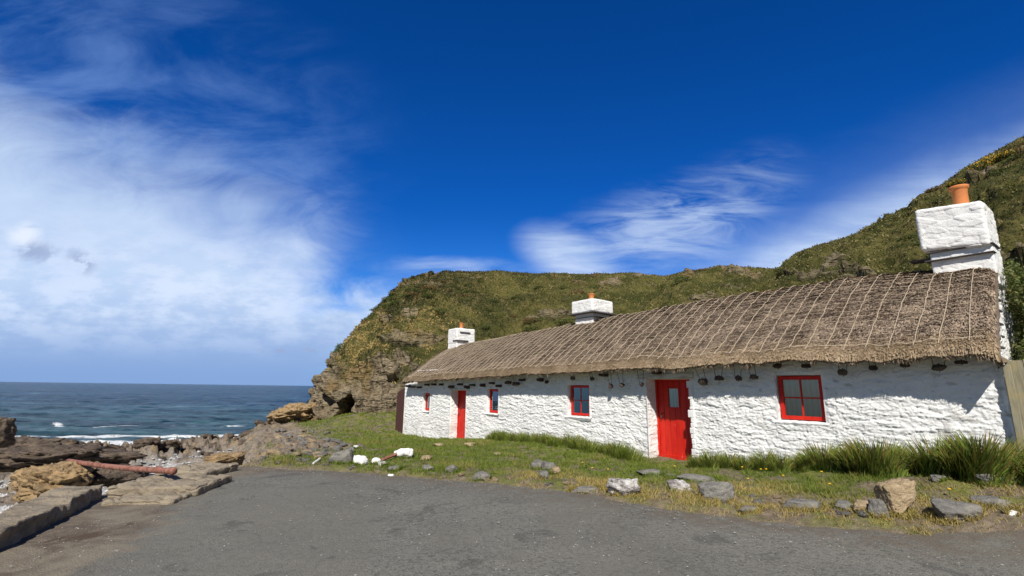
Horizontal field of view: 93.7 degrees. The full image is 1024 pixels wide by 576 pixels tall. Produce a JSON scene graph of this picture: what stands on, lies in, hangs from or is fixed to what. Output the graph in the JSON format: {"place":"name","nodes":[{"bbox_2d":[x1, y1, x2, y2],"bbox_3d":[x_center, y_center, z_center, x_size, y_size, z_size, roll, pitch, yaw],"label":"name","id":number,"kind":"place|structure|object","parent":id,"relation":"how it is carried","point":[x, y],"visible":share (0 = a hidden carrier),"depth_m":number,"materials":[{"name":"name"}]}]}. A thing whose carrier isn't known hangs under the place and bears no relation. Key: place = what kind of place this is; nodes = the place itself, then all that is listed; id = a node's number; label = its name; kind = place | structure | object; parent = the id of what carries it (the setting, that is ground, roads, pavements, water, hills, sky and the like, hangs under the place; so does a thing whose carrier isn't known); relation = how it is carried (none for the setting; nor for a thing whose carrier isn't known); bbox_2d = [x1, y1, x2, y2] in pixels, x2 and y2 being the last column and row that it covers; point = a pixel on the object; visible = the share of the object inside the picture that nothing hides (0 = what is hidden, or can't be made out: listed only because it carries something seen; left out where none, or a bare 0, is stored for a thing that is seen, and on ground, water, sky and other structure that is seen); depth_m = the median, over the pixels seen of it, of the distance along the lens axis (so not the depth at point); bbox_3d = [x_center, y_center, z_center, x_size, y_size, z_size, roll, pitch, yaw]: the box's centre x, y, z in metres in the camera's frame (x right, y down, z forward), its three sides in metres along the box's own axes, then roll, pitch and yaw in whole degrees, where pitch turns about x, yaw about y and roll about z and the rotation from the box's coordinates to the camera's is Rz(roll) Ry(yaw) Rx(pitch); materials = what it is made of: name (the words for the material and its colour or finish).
{"place":"outdoors","nodes":[
{"label":"outdoors","id":0,"kind":"place"},
{"bbox_2d":[0,382,313,445],"bbox_3d":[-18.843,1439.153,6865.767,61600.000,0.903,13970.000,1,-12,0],"label":"sea","id":1,"kind":"structure","parent":0,"point":[118,413],"depth_m":98.34,"materials":[{"name":"liquid"}]},
{"bbox_2d":[0,466,1023,575],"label":"road","id":2,"kind":"structure","parent":0,"point":[384,533],"depth_m":5.14,"materials":[{"name":"asphalt"}]},
{"bbox_2d":[101,491,191,505],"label":"stone slab","id":3,"kind":"structure","parent":2,"relation":"on","point":[156,497],"depth_m":6.61,"materials":[{"name":"stone"}]},
{"bbox_2d":[106,473,231,496],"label":"stone slab","id":4,"kind":"structure","parent":2,"relation":"on","point":[195,484],"depth_m":7.23,"materials":[{"name":"stone"}]},
{"bbox_2d":[66,459,177,474],"bbox_3d":[-7.684,3.721,9.127,5.972,1.186,0.114,-8,-15,36],"label":"rusty pipe","id":5,"kind":"object","parent":4,"relation":"on","point":[162,470],"visible":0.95,"depth_m":8.49,"materials":[{"name":"metal"}]},
{"bbox_2d":[0,412,1023,534],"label":"ground","id":6,"kind":"structure","parent":0,"point":[260,435],"depth_m":8.60,"materials":[{"name":"plant"}]},
{"bbox_2d":[0,417,16,447],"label":"boulder","id":7,"kind":"object","parent":6,"relation":"on","point":[8,428],"visible":1,"depth_m":12.84,"materials":[{"name":"stone"}]},
{"bbox_2d":[0,435,87,449],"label":"boulder","id":8,"kind":"object","parent":6,"relation":"on","point":[25,441],"visible":0.32,"depth_m":17.82,"materials":[{"name":"stone"}]},
{"bbox_2d":[0,484,104,548],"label":"sea wall","id":9,"kind":"structure","parent":6,"relation":"on","point":[20,521],"depth_m":5.60,"materials":[{"name":"concrete"}]},
{"bbox_2d":[106,444,122,448],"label":"shore rock","id":10,"kind":"object","parent":6,"relation":"on","point":[114,446],"visible":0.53,"depth_m":20.50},
{"bbox_2d":[0,449,231,512],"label":"shingle","id":11,"kind":"object","parent":6,"relation":"on","point":[103,490],"visible":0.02,"depth_m":19.61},
{"bbox_2d":[8,461,99,503],"bbox_3d":[-9.552,4.078,9.919,1.444,0.868,1.609,8,-14,-32],"label":"boulder","id":12,"kind":"object","parent":11,"relation":"on","point":[30,483],"visible":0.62,"depth_m":9.59,"materials":[{"name":"stone"}]},
{"bbox_2d":[0,444,148,473],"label":"boulder","id":13,"kind":"object","parent":11,"relation":"on","point":[13,459],"visible":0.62,"depth_m":15.21,"materials":[{"name":"stone"}]},
{"bbox_2d":[89,465,149,487],"bbox_3d":[-8.961,4.233,10.836,1.596,0.459,1.161,-1,-12,11],"label":"boulder","id":14,"kind":"object","parent":11,"relation":"on","point":[108,477],"visible":0.36,"depth_m":10.49,"materials":[{"name":"stone"}]},
{"bbox_2d":[141,439,152,444],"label":"shore rock","id":15,"kind":"object","parent":6,"relation":"on","point":[147,441],"visible":1,"depth_m":20.77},
{"bbox_2d":[132,437,161,447],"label":"shore rock","id":16,"kind":"object","parent":6,"relation":"on","point":[138,442],"visible":0.63,"depth_m":20.96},
{"bbox_2d":[157,441,165,448],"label":"shore rock","id":17,"kind":"object","parent":6,"relation":"on","point":[162,445],"visible":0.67,"depth_m":21.66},
{"bbox_2d":[165,440,181,446],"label":"shore rock","id":18,"kind":"object","parent":6,"relation":"on","point":[174,443],"visible":0.94,"depth_m":22.01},
{"bbox_2d":[155,462,238,474],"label":"stone slab","id":19,"kind":"structure","parent":6,"relation":"on","point":[211,468],"depth_m":8.86,"materials":[{"name":"stone"}]},
{"bbox_2d":[204,451,245,464],"bbox_3d":[-6.826,4.124,11.493,0.878,0.339,0.966,1,-12,-1],"label":"boulder","id":20,"kind":"object","parent":6,"relation":"on","point":[229,457],"visible":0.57,"depth_m":11.33,"materials":[{"name":"stone"}]},
{"bbox_2d":[238,429,253,437],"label":"shore rock","id":21,"kind":"object","parent":6,"relation":"on","point":[244,433],"visible":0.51,"depth_m":26.88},
{"bbox_2d":[266,449,280,454],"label":"rock","id":22,"kind":"object","parent":6,"relation":"on","point":[270,451],"visible":0.64,"depth_m":11.56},
{"bbox_2d":[265,402,317,425],"bbox_3d":[-13.097,8.207,28.161,3.495,2.990,2.823,1,-12,0],"label":"boulder","id":23,"kind":"object","parent":6,"relation":"on","point":[288,413],"visible":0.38,"depth_m":27.56,"materials":[{"name":"stone"}]},
{"bbox_2d":[329,448,353,462],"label":"rock","id":24,"kind":"object","parent":6,"relation":"on","point":[346,455],"visible":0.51,"depth_m":9.74,"materials":[{"name":"stone"}]},
{"bbox_2d":[353,455,367,463],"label":"rock","id":25,"kind":"object","parent":6,"relation":"on","point":[360,459],"visible":0.59,"depth_m":9.73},
{"bbox_2d":[381,452,396,460],"bbox_3d":[-2.623,3.620,10.301,0.070,0.150,0.471,-6,-14,31],"label":"plank","id":26,"kind":"object","parent":6,"relation":"on","point":[389,456],"visible":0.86,"depth_m":10.28,"materials":[{"name":"wood"}]},
{"bbox_2d":[395,388,404,432],"bbox_3d":[-5.174,5.731,22.209,0.070,2.130,0.800,9,-15,-35],"label":"brown board screen","id":27,"kind":"object","parent":6,"relation":"on","point":[399,410],"visible":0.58,"depth_m":22.15,"materials":[{"name":"wood"}]},
{"bbox_2d":[394,448,413,457],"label":"rock","id":28,"kind":"object","parent":6,"relation":"on","point":[406,452],"visible":0.67,"depth_m":10.47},
{"bbox_2d":[445,465,457,472],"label":"rock","id":29,"kind":"object","parent":6,"relation":"on","point":[450,468],"visible":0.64,"depth_m":9.00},
{"bbox_2d":[472,471,489,480],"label":"rock","id":30,"kind":"object","parent":6,"relation":"on","point":[482,474],"visible":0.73,"depth_m":8.40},
{"bbox_2d":[489,427,509,439],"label":"plant clump","id":31,"kind":"object","parent":6,"relation":"on","point":[491,434],"visible":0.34,"depth_m":15.08,"materials":[{"name":"green plant"}]},
{"bbox_2d":[495,431,513,440],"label":"plant clump","id":32,"kind":"object","parent":6,"relation":"on","point":[503,438],"visible":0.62,"depth_m":14.68,"materials":[{"name":"green plant"}]},
{"bbox_2d":[506,431,524,441],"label":"plant clump","id":33,"kind":"object","parent":6,"relation":"on","point":[513,434],"visible":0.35,"depth_m":14.48,"materials":[{"name":"green plant"}]},
{"bbox_2d":[516,429,538,443],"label":"plant clump","id":34,"kind":"object","parent":6,"relation":"on","point":[526,438],"visible":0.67,"depth_m":13.77,"materials":[{"name":"green plant"}]},
{"bbox_2d":[530,460,542,468],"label":"rock","id":35,"kind":"object","parent":6,"relation":"on","point":[534,463],"visible":0.41,"depth_m":9.33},
{"bbox_2d":[531,431,551,443],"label":"plant clump","id":36,"kind":"object","parent":6,"relation":"on","point":[540,437],"visible":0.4,"depth_m":13.55,"materials":[{"name":"green plant"}]},
{"bbox_2d":[539,470,549,478],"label":"rock","id":37,"kind":"object","parent":6,"relation":"on","point":[542,473],"visible":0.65,"depth_m":8.25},
{"bbox_2d":[541,461,555,470],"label":"rock","id":38,"kind":"object","parent":6,"relation":"on","point":[546,464],"visible":0.62,"depth_m":9.02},
{"bbox_2d":[538,433,559,445],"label":"plant clump","id":39,"kind":"object","parent":6,"relation":"on","point":[544,438],"visible":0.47,"depth_m":13.21,"materials":[{"name":"green plant"}]},
{"bbox_2d":[545,436,566,446],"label":"plant clump","id":40,"kind":"object","parent":6,"relation":"on","point":[556,442],"visible":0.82,"depth_m":12.74,"materials":[{"name":"green plant"}]},
{"bbox_2d":[551,466,560,474],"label":"rock","id":41,"kind":"object","parent":6,"relation":"on","point":[555,469],"visible":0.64,"depth_m":8.74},
{"bbox_2d":[557,430,584,446],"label":"plant clump","id":42,"kind":"object","parent":6,"relation":"on","point":[566,438],"visible":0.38,"depth_m":12.60,"materials":[{"name":"green plant"}]},
{"bbox_2d":[568,436,590,448],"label":"plant clump","id":43,"kind":"object","parent":6,"relation":"on","point":[574,444],"visible":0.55,"depth_m":12.26,"materials":[{"name":"green plant"}]},
{"bbox_2d":[571,486,598,493],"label":"rock","id":44,"kind":"object","parent":6,"relation":"on","point":[582,489],"visible":0.68,"depth_m":7.37,"materials":[{"name":"stone"}]},
{"bbox_2d":[576,438,602,453],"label":"plant clump","id":45,"kind":"object","parent":6,"relation":"on","point":[588,449],"visible":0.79,"depth_m":11.77,"materials":[{"name":"green plant"}]},
{"bbox_2d":[592,441,614,454],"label":"plant clump","id":46,"kind":"object","parent":6,"relation":"on","point":[601,445],"visible":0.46,"depth_m":11.64,"materials":[{"name":"green plant"}]},
{"bbox_2d":[601,438,633,458],"bbox_3d":[2.479,3.755,11.282,0.800,0.490,0.854,1,-12,0],"label":"plant clump","id":47,"kind":"object","parent":6,"relation":"on","point":[609,449],"visible":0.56,"depth_m":11.28,"materials":[{"name":"green plant"}]},
{"bbox_2d":[606,477,640,495],"bbox_3d":[1.657,2.993,7.146,0.514,0.321,0.392,1,-12,0],"label":"rock","id":48,"kind":"object","parent":6,"relation":"on","point":[622,486],"visible":0.65,"depth_m":7.04,"materials":[{"name":"stone"}]},
{"bbox_2d":[612,443,645,461],"bbox_3d":[2.644,3.740,10.926,0.758,0.435,0.777,1,-12,0],"label":"plant clump","id":49,"kind":"object","parent":6,"relation":"on","point":[627,456],"visible":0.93,"depth_m":10.79,"materials":[{"name":"green plant"}]},
{"bbox_2d":[238,410,1023,538],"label":"grass","id":50,"kind":"structure","parent":6,"relation":"on","point":[488,444],"depth_m":9.12,"materials":[{"name":"plant"}]},
{"bbox_2d":[636,469,661,476],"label":"rock","id":51,"kind":"object","parent":6,"relation":"on","point":[644,471],"visible":0.65,"depth_m":8.71,"materials":[{"name":"stone"}]},
{"bbox_2d":[666,479,691,491],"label":"rock","id":52,"kind":"object","parent":6,"relation":"on","point":[679,484],"visible":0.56,"depth_m":7.17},
{"bbox_2d":[676,473,715,481],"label":"rock","id":53,"kind":"object","parent":6,"relation":"on","point":[693,477],"visible":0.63,"depth_m":7.90,"materials":[{"name":"stone"}]},
{"bbox_2d":[685,452,706,467],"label":"plant clump","id":54,"kind":"object","parent":6,"relation":"on","point":[691,461],"visible":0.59,"depth_m":9.63,"materials":[{"name":"green plant"}]},
{"bbox_2d":[402,184,1019,460],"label":"thatched cottage","id":55,"kind":"structure","parent":6,"relation":"on","point":[950,307],"depth_m":9.30,"materials":[{"name":"paint"}]},
{"bbox_2d":[425,393,429,409],"bbox_3d":[-3.498,4.820,20.331,0.062,0.710,0.600,9,-15,-35],"label":"window","id":56,"kind":"structure","parent":55,"relation":"in","point":[427,404],"depth_m":20.44,"materials":[{"name":"red paint"}]},
{"bbox_2d":[457,390,465,437],"bbox_3d":[-1.749,4.845,18.264,0.162,1.860,1.170,9,-15,-35],"label":"door","id":57,"kind":"structure","parent":55,"relation":"in","point":[461,393],"depth_m":18.50,"materials":[{"name":"red paint"}]},
{"bbox_2d":[490,389,497,412],"bbox_3d":[-0.570,3.861,16.414,0.062,0.780,0.600,9,-15,-35],"label":"window","id":58,"kind":"structure","parent":55,"relation":"in","point":[493,392],"depth_m":16.46,"materials":[{"name":"red paint"}]},
{"bbox_2d":[571,385,589,415],"bbox_3d":[1.953,3.087,13.189,0.200,0.840,0.750,9,-15,-35],"label":"window","id":59,"kind":"structure","parent":55,"relation":"in","point":[579,393],"depth_m":13.17,"materials":[{"name":"red paint"}]},
{"bbox_2d":[655,379,692,459],"bbox_3d":[3.808,3.008,10.931,0.162,1.820,1.160,9,-15,-35],"label":"door","id":60,"kind":"structure","parent":55,"relation":"in","point":[672,401],"depth_m":11.04,"materials":[{"name":"red paint"}]},
{"bbox_2d":[695,369,707,385],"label":"hanging stone","id":61,"kind":"object","parent":55,"relation":"hanging from","point":[702,381],"visible":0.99,"depth_m":9.95,"materials":[{"name":"grey stone"}]},
{"bbox_2d":[714,367,723,380],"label":"hanging stone","id":62,"kind":"object","parent":55,"relation":"hanging from","point":[719,377],"visible":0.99,"depth_m":9.68,"materials":[{"name":"brown stone"}]},
{"bbox_2d":[748,365,758,379],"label":"hanging stone","id":63,"kind":"object","parent":55,"relation":"hanging from","point":[754,376],"visible":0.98,"depth_m":9.12,"materials":[{"name":"brown stone"}]},
{"bbox_2d":[778,375,825,421],"bbox_3d":[5.308,1.998,8.732,0.200,0.815,0.750,9,-15,-35],"label":"window","id":64,"kind":"structure","parent":55,"relation":"in","point":[801,396],"depth_m":8.73,"materials":[{"name":"red paint"}]},
{"bbox_2d":[799,361,810,368],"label":"hanging stone","id":65,"kind":"object","parent":55,"relation":"hanging from","point":[806,365],"visible":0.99,"depth_m":8.42,"materials":[{"name":"brown stone"}]},
{"bbox_2d":[837,365,847,376],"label":"hanging stone","id":66,"kind":"object","parent":55,"relation":"hanging from","point":[842,371],"visible":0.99,"depth_m":7.96,"materials":[{"name":"brown stone"}]},
{"bbox_2d":[868,362,877,370],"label":"hanging stone","id":67,"kind":"object","parent":55,"relation":"hanging from","point":[874,367],"visible":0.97,"depth_m":7.63,"materials":[{"name":"brown stone"}]},
{"bbox_2d":[931,358,946,371],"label":"hanging stone","id":68,"kind":"object","parent":55,"relation":"hanging from","point":[938,367],"visible":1,"depth_m":6.99,"materials":[{"name":"brown stone"}]},
{"bbox_2d":[954,356,967,364],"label":"hanging stone","id":69,"kind":"object","parent":55,"relation":"hanging from","point":[961,361],"visible":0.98,"depth_m":6.81,"materials":[{"name":"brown stone"}]},
{"bbox_2d":[695,450,726,468],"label":"plant clump","id":70,"kind":"object","parent":6,"relation":"on","point":[712,461],"visible":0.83,"depth_m":9.28,"materials":[{"name":"green plant"}]},
{"bbox_2d":[697,481,734,501],"bbox_3d":[2.849,2.880,6.710,0.410,0.357,0.422,9,-14,-33],"label":"rock","id":71,"kind":"object","parent":6,"relation":"on","point":[723,490],"visible":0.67,"depth_m":6.63,"materials":[{"name":"stone"}]},
{"bbox_2d":[715,451,740,468],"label":"plant clump","id":72,"kind":"object","parent":6,"relation":"on","point":[727,464],"visible":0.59,"depth_m":9.06,"materials":[{"name":"green plant"}]},
{"bbox_2d":[727,453,757,470],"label":"plant clump","id":73,"kind":"object","parent":6,"relation":"on","point":[740,461],"visible":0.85,"depth_m":8.81,"materials":[{"name":"green plant"}]},
{"bbox_2d":[739,505,755,512],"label":"rock","id":74,"kind":"object","parent":6,"relation":"on","point":[747,507],"visible":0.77,"depth_m":6.19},
{"bbox_2d":[746,448,781,471],"bbox_3d":[4.540,3.068,8.606,0.710,0.457,0.626,-5,-13,27],"label":"plant clump","id":75,"kind":"object","parent":6,"relation":"on","point":[761,465],"visible":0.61,"depth_m":8.57,"materials":[{"name":"green plant"}]},
{"bbox_2d":[760,452,800,472],"bbox_3d":[4.678,3.012,8.313,0.612,0.404,0.605,5,-13,-21],"label":"plant clump","id":76,"kind":"object","parent":6,"relation":"on","point":[783,463],"visible":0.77,"depth_m":8.25,"materials":[{"name":"green plant"}]},
{"bbox_2d":[783,498,820,510],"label":"rock","id":77,"kind":"object","parent":6,"relation":"on","point":[799,502],"visible":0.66,"depth_m":6.17,"materials":[{"name":"stone"}]},
{"bbox_2d":[787,454,819,472],"bbox_3d":[4.928,2.954,8.096,0.560,0.364,0.591,1,-12,0],"label":"plant clump","id":78,"kind":"object","parent":6,"relation":"on","point":[803,468],"visible":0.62,"depth_m":7.96,"materials":[{"name":"green plant"}]},
{"bbox_2d":[792,440,843,472],"bbox_3d":[5.147,2.793,7.921,0.731,0.589,1.069,10,-15,-39],"label":"plant clump","id":79,"kind":"object","parent":6,"relation":"on","point":[826,464],"visible":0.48,"depth_m":7.89,"materials":[{"name":"green plant"}]},
{"bbox_2d":[834,500,852,509],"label":"rock","id":80,"kind":"object","parent":6,"relation":"on","point":[844,503],"visible":0.6,"depth_m":6.18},
{"bbox_2d":[837,511,850,515],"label":"stone","id":81,"kind":"object","parent":6,"relation":"on","point":[846,513],"visible":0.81,"depth_m":5.95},
{"bbox_2d":[853,499,867,510],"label":"rock","id":82,"kind":"object","parent":6,"relation":"on","point":[859,504],"visible":0.39,"depth_m":5.95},
{"bbox_2d":[858,510,867,517],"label":"stone","id":83,"kind":"object","parent":6,"relation":"on","point":[861,513],"visible":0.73,"depth_m":5.84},
{"bbox_2d":[824,436,922,478],"bbox_3d":[5.463,2.548,7.299,1.265,0.676,0.926,-8,-15,35],"label":"plant clump","id":84,"kind":"object","parent":6,"relation":"on","point":[879,461],"visible":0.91,"depth_m":7.15,"materials":[{"name":"green plant"}]},
{"bbox_2d":[868,498,890,517],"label":"rock","id":85,"kind":"object","parent":6,"relation":"on","point":[878,505],"visible":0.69,"depth_m":5.76,"materials":[{"name":"stone"}]},
{"bbox_2d":[873,478,916,515],"bbox_3d":[4.678,2.542,5.850,0.413,0.421,0.286,1,-12,0],"label":"boulder","id":86,"kind":"object","parent":6,"relation":"on","point":[897,495],"visible":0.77,"depth_m":5.76,"materials":[{"name":"stone"}]},
{"bbox_2d":[886,431,983,476],"bbox_3d":[6.040,2.353,6.821,0.843,0.706,1.235,10,-15,-36],"label":"plant clump","id":87,"kind":"object","parent":6,"relation":"on","point":[926,466],"visible":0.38,"depth_m":6.82,"materials":[{"name":"green plant"}]},
{"bbox_2d":[930,475,946,481],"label":"rock","id":88,"kind":"object","parent":6,"relation":"on","point":[934,477],"visible":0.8,"depth_m":6.46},
{"bbox_2d":[931,497,982,520],"bbox_3d":[5.118,2.587,5.576,0.569,0.243,0.370,7,-12,1],"label":"rock","id":89,"kind":"object","parent":6,"relation":"on","point":[946,508],"visible":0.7,"depth_m":5.46,"materials":[{"name":"stone"}]},
{"bbox_2d":[920,428,1023,486],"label":"plant clump","id":90,"kind":"object","parent":6,"relation":"on","point":[992,460],"visible":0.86,"depth_m":6.22,"materials":[{"name":"green plant"}]},
{"bbox_2d":[975,474,1003,482],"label":"rock","id":91,"kind":"object","parent":6,"relation":"on","point":[983,477],"visible":0.32,"depth_m":6.10,"materials":[{"name":"stone"}]},
{"bbox_2d":[970,495,1010,507],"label":"rock","id":92,"kind":"object","parent":6,"relation":"on","point":[986,499],"visible":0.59,"depth_m":5.59,"materials":[{"name":"stone"}]},
{"bbox_2d":[1001,257,1023,366],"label":"evergreen bush","id":93,"kind":"object","parent":6,"relation":"on","point":[1017,279],"visible":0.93,"depth_m":7.86,"materials":[{"name":"green plant"}]},
{"bbox_2d":[1002,359,1023,452],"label":"board fence","id":94,"kind":"object","parent":6,"relation":"on","point":[1013,371],"visible":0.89,"depth_m":6.42,"materials":[{"name":"wood"}]},
{"bbox_2d":[1004,439,1023,479],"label":"plant clump","id":95,"kind":"object","parent":6,"relation":"on","point":[1022,453],"visible":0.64,"depth_m":5.97,"materials":[{"name":"green plant"}]},
{"bbox_2d":[0,0,1023,385],"label":"sky","id":96,"kind":"structure","parent":0,"point":[212,192],"materials":[{"name":"blue"}]},
{"bbox_2d":[8,467,1019,575],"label":"grit","id":97,"kind":"object","parent":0,"point":[476,516],"visible":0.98,"depth_m":5.47,"materials":[{"name":"gravel"}]},
{"bbox_2d":[306,136,1023,421],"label":"hill","id":98,"kind":"structure","parent":0,"point":[373,392],"depth_m":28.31,"materials":[{"name":"plant"}]},
{"bbox_2d":[556,318,572,323],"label":"hill shrub","id":99,"kind":"object","parent":98,"relation":"on","point":[559,321],"visible":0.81,"depth_m":31.47,"materials":[{"name":"green plant"}]},
{"bbox_2d":[670,276,690,283],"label":"hill shrub","id":100,"kind":"object","parent":98,"relation":"on","point":[679,279],"visible":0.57,"depth_m":34.31,"materials":[{"name":"green plant"}]},
{"bbox_2d":[891,234,917,242],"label":"hill shrub","id":101,"kind":"object","parent":98,"relation":"on","point":[906,237],"visible":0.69,"depth_m":22.44,"materials":[{"name":"green plant"}]},
{"bbox_2d":[947,178,964,185],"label":"gorse bush","id":102,"kind":"object","parent":98,"relation":"on","point":[955,182],"visible":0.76,"depth_m":25.63,"materials":[{"name":"yellow plant"}]},
{"bbox_2d":[962,159,997,172],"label":"gorse bush","id":103,"kind":"object","parent":98,"relation":"on","point":[980,164],"visible":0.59,"depth_m":25.11,"materials":[{"name":"yellow plant"}]},
{"bbox_2d":[981,154,1005,162],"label":"gorse bush","id":104,"kind":"object","parent":98,"relation":"on","point":[993,158],"visible":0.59,"depth_m":25.00,"materials":[{"name":"yellow plant"}]},
{"bbox_2d":[988,163,1020,177],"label":"hill shrub","id":105,"kind":"object","parent":98,"relation":"on","point":[993,174],"visible":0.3,"depth_m":22.52,"materials":[{"name":"green plant"}]},
{"bbox_2d":[996,149,1015,158],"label":"gorse bush","id":106,"kind":"object","parent":98,"relation":"on","point":[1011,152],"visible":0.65,"depth_m":24.63,"materials":[{"name":"yellow plant"}]},
{"bbox_2d":[1001,152,1023,162],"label":"hill shrub","id":107,"kind":"object","parent":98,"relation":"on","point":[1010,158],"visible":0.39,"depth_m":23.16,"materials":[{"name":"green plant"}]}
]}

